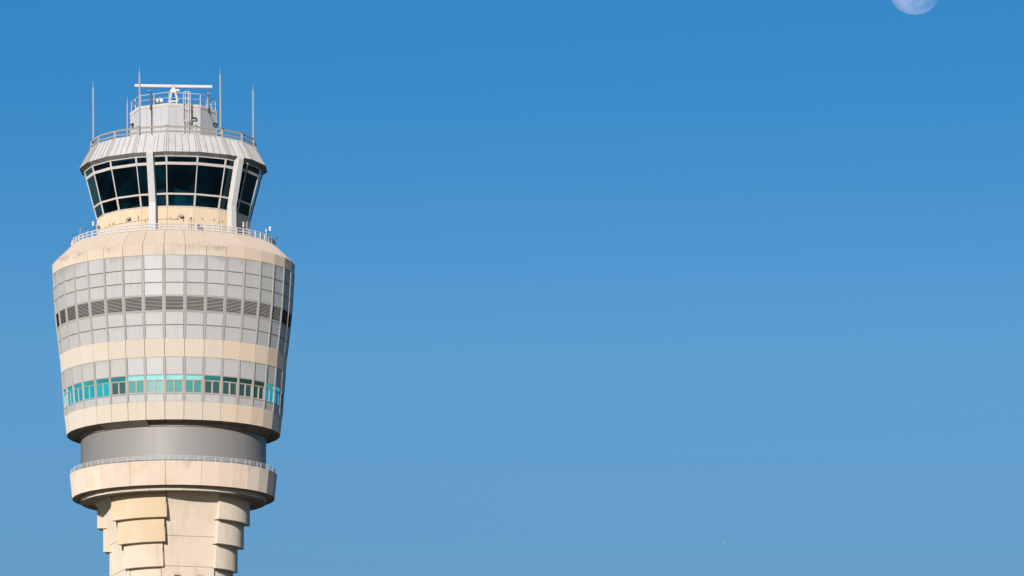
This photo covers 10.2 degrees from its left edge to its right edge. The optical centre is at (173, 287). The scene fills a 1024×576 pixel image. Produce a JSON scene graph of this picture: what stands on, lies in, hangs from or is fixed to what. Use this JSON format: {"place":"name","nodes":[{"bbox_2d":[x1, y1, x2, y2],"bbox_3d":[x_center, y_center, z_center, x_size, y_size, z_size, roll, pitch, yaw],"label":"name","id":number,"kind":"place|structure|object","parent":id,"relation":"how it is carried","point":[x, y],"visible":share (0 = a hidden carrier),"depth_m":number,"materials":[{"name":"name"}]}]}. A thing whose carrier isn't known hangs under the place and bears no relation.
{"place":"outdoors","nodes":[
{"label":"outdoors","id":0,"kind":"place"},
{"bbox_2d":[127,99,127,136],"bbox_3d":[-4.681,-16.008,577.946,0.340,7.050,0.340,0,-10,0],"label":"lightning rod","id":1,"kind":"object","parent":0,"point":[127,116],"visible":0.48,"depth_m":578.13,"materials":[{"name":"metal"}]},
{"bbox_2d":[0,0,1023,575],"label":"sky","id":2,"kind":"structure","parent":0,"point":[581,287],"materials":[{"name":"blue"}]},
{"label":"ground","id":3,"kind":"structure","parent":0,"visible":0},
{"bbox_2d":[52,92,294,575],"bbox_3d":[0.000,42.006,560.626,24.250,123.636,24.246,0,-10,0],"label":"control tower","id":4,"kind":"structure","parent":3,"relation":"on","point":[173,337],"depth_m":558.56,"materials":[{"name":"concrete"}]},
{"bbox_2d":[64,389,66,408],"bbox_3d":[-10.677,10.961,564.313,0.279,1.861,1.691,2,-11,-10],"label":"window","id":5,"kind":"structure","parent":4,"relation":"in","point":[65,399],"depth_m":564.34,"materials":[{"name":"teal glass"}]},
{"bbox_2d":[67,386,72,405],"bbox_3d":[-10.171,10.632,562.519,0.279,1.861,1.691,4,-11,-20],"label":"window","id":6,"kind":"structure","parent":4,"relation":"in","point":[69,389],"depth_m":562.55,"materials":[{"name":"teal glass"}]},
{"bbox_2d":[74,382,82,402],"bbox_3d":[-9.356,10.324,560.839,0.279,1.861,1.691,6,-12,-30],"label":"window","id":7,"kind":"structure","parent":4,"relation":"in","point":[77,387],"depth_m":560.90,"materials":[{"name":"teal glass"}]},
{"bbox_2d":[84,380,94,399],"bbox_3d":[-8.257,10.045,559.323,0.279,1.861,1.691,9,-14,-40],"label":"window","id":8,"kind":"structure","parent":4,"relation":"in","point":[89,393],"depth_m":559.40,"materials":[{"name":"teal glass"}]},
{"bbox_2d":[92,87,93,143],"bbox_3d":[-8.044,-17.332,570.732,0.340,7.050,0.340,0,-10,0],"label":"lightning rod","id":9,"kind":"object","parent":4,"relation":"on","point":[93,113],"visible":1,"depth_m":570.73,"materials":[{"name":"metal"}]},
{"bbox_2d":[84,166,102,219],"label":"cab window","id":10,"kind":"structure","parent":4,"relation":"in","point":[89,174],"depth_m":568.07,"materials":[{"name":"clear glass"}]},
{"bbox_2d":[96,378,108,397],"bbox_3d":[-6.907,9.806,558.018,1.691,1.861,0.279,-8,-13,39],"label":"window","id":11,"kind":"structure","parent":4,"relation":"in","point":[102,385],"depth_m":558.04,"materials":[{"name":"teal glass"}]},
{"bbox_2d":[92,161,118,214],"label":"cab window","id":12,"kind":"structure","parent":4,"relation":"in","point":[103,175],"depth_m":565.44,"materials":[{"name":"black glass"}]},
{"bbox_2d":[111,376,125,395],"bbox_3d":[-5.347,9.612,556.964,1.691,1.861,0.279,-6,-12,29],"label":"window","id":13,"kind":"structure","parent":4,"relation":"in","point":[118,384],"depth_m":556.95,"materials":[{"name":"teal glass"}]},
{"bbox_2d":[110,157,140,210],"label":"cab window","id":14,"kind":"structure","parent":4,"relation":"in","point":[126,184],"depth_m":563.37,"materials":[{"name":"black glass"}]},
{"bbox_2d":[128,375,143,394],"bbox_3d":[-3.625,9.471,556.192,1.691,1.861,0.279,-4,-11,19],"label":"window","id":15,"kind":"structure","parent":4,"relation":"in","point":[135,383],"depth_m":556.27,"materials":[{"name":"teal glass"}]},
{"bbox_2d":[139,68,140,134],"bbox_3d":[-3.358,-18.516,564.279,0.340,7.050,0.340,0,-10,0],"label":"lightning rod","id":16,"kind":"object","parent":4,"relation":"on","point":[139,103],"visible":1,"depth_m":564.11,"materials":[{"name":"metal"}]},
{"bbox_2d":[136,155,166,207],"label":"cab window","id":17,"kind":"structure","parent":4,"relation":"in","point":[160,162],"depth_m":562.14,"materials":[{"name":"black glass"}]},
{"bbox_2d":[147,375,162,393],"bbox_3d":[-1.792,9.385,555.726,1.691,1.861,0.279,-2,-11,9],"label":"window","id":18,"kind":"structure","parent":4,"relation":"in","point":[154,382],"depth_m":555.72,"materials":[{"name":"teal glass"}]},
{"bbox_2d":[135,84,211,102],"bbox_3d":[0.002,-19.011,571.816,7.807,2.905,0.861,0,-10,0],"label":"radar antenna","id":19,"kind":"object","parent":4,"relation":"on","point":[173,87],"visible":1,"depth_m":571.85,"materials":[{"name":"white metal"}]},
{"bbox_2d":[166,375,182,392],"bbox_3d":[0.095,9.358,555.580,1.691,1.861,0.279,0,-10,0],"label":"window","id":20,"kind":"structure","parent":4,"relation":"in","point":[174,383],"depth_m":555.59,"materials":[{"name":"teal glass"}]},
{"bbox_2d":[166,155,197,206],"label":"cab window","id":21,"kind":"structure","parent":4,"relation":"in","point":[181,176],"depth_m":562.00,"materials":[{"name":"black glass"}]},
{"bbox_2d":[183,91,190,133],"bbox_3d":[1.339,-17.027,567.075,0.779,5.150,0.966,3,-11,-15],"label":"caged ladder","id":22,"kind":"object","parent":4,"relation":"on","point":[185,98],"visible":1,"depth_m":567.21,"materials":[{"name":"white metal"}]},
{"bbox_2d":[185,375,201,393],"bbox_3d":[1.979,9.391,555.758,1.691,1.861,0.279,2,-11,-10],"label":"window","id":23,"kind":"structure","parent":4,"relation":"in","point":[193,383],"depth_m":555.72,"materials":[{"name":"teal glass"}]},
{"bbox_2d":[194,156,225,208],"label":"cab window","id":24,"kind":"structure","parent":4,"relation":"in","point":[210,170],"depth_m":562.69,"materials":[{"name":"black glass"}]},
{"bbox_2d":[204,375,220,394],"bbox_3d":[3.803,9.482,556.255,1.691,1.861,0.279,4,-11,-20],"label":"window","id":25,"kind":"structure","parent":4,"relation":"in","point":[212,383],"depth_m":556.27,"materials":[{"name":"teal glass"}]},
{"bbox_2d":[219,75,220,135],"bbox_3d":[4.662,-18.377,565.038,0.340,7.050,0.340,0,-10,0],"label":"lightning rod","id":26,"kind":"object","parent":4,"relation":"on","point":[220,99],"visible":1,"depth_m":565.07,"materials":[{"name":"metal"}]},
{"bbox_2d":[223,376,236,395],"bbox_3d":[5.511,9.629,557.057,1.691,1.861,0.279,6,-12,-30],"label":"window","id":27,"kind":"structure","parent":4,"relation":"in","point":[229,383],"depth_m":557.08,"materials":[{"name":"teal glass"}]},
{"bbox_2d":[219,159,247,212],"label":"cab window","id":28,"kind":"structure","parent":4,"relation":"in","point":[228,171],"depth_m":563.92,"materials":[{"name":"black glass"}]},
{"bbox_2d":[239,378,251,397],"bbox_3d":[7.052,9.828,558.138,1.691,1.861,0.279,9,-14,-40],"label":"window","id":29,"kind":"structure","parent":4,"relation":"in","point":[245,387],"depth_m":558.17,"materials":[{"name":"teal glass"}]},
{"bbox_2d":[238,163,260,217],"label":"cab window","id":30,"kind":"structure","parent":4,"relation":"in","point":[252,173],"depth_m":566.82,"materials":[{"name":"black glass"}]},
{"bbox_2d":[252,90,253,144],"bbox_3d":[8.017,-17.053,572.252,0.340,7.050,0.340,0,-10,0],"label":"lightning rod","id":31,"kind":"object","parent":4,"relation":"on","point":[252,114],"visible":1,"depth_m":572.26,"materials":[{"name":"metal"}]},
{"bbox_2d":[248,170,262,221],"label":"cab window","id":32,"kind":"structure","parent":4,"relation":"in","point":[260,175],"depth_m":569.88,"materials":[{"name":"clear glass"}]},
{"bbox_2d":[253,380,264,400],"bbox_3d":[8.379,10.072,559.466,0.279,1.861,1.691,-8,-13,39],"label":"window","id":33,"kind":"structure","parent":4,"relation":"in","point":[259,387],"depth_m":559.54,"materials":[{"name":"glass"}]},
{"bbox_2d":[265,383,273,402],"bbox_3d":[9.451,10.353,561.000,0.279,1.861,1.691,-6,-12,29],"label":"window","id":34,"kind":"structure","parent":4,"relation":"in","point":[269,387],"depth_m":561.04,"materials":[{"name":"teal glass"}]},
{"bbox_2d":[275,386,279,405],"bbox_3d":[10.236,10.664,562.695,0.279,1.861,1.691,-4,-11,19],"label":"window","id":35,"kind":"structure","parent":4,"relation":"in","point":[277,390],"depth_m":562.76,"materials":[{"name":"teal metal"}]},
{"bbox_2d":[280,390,282,408],"bbox_3d":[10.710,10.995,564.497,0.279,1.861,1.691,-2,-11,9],"label":"window","id":36,"kind":"structure","parent":4,"relation":"in","point":[282,390],"depth_m":564.48,"materials":[{"name":"blue glass"}]}
]}

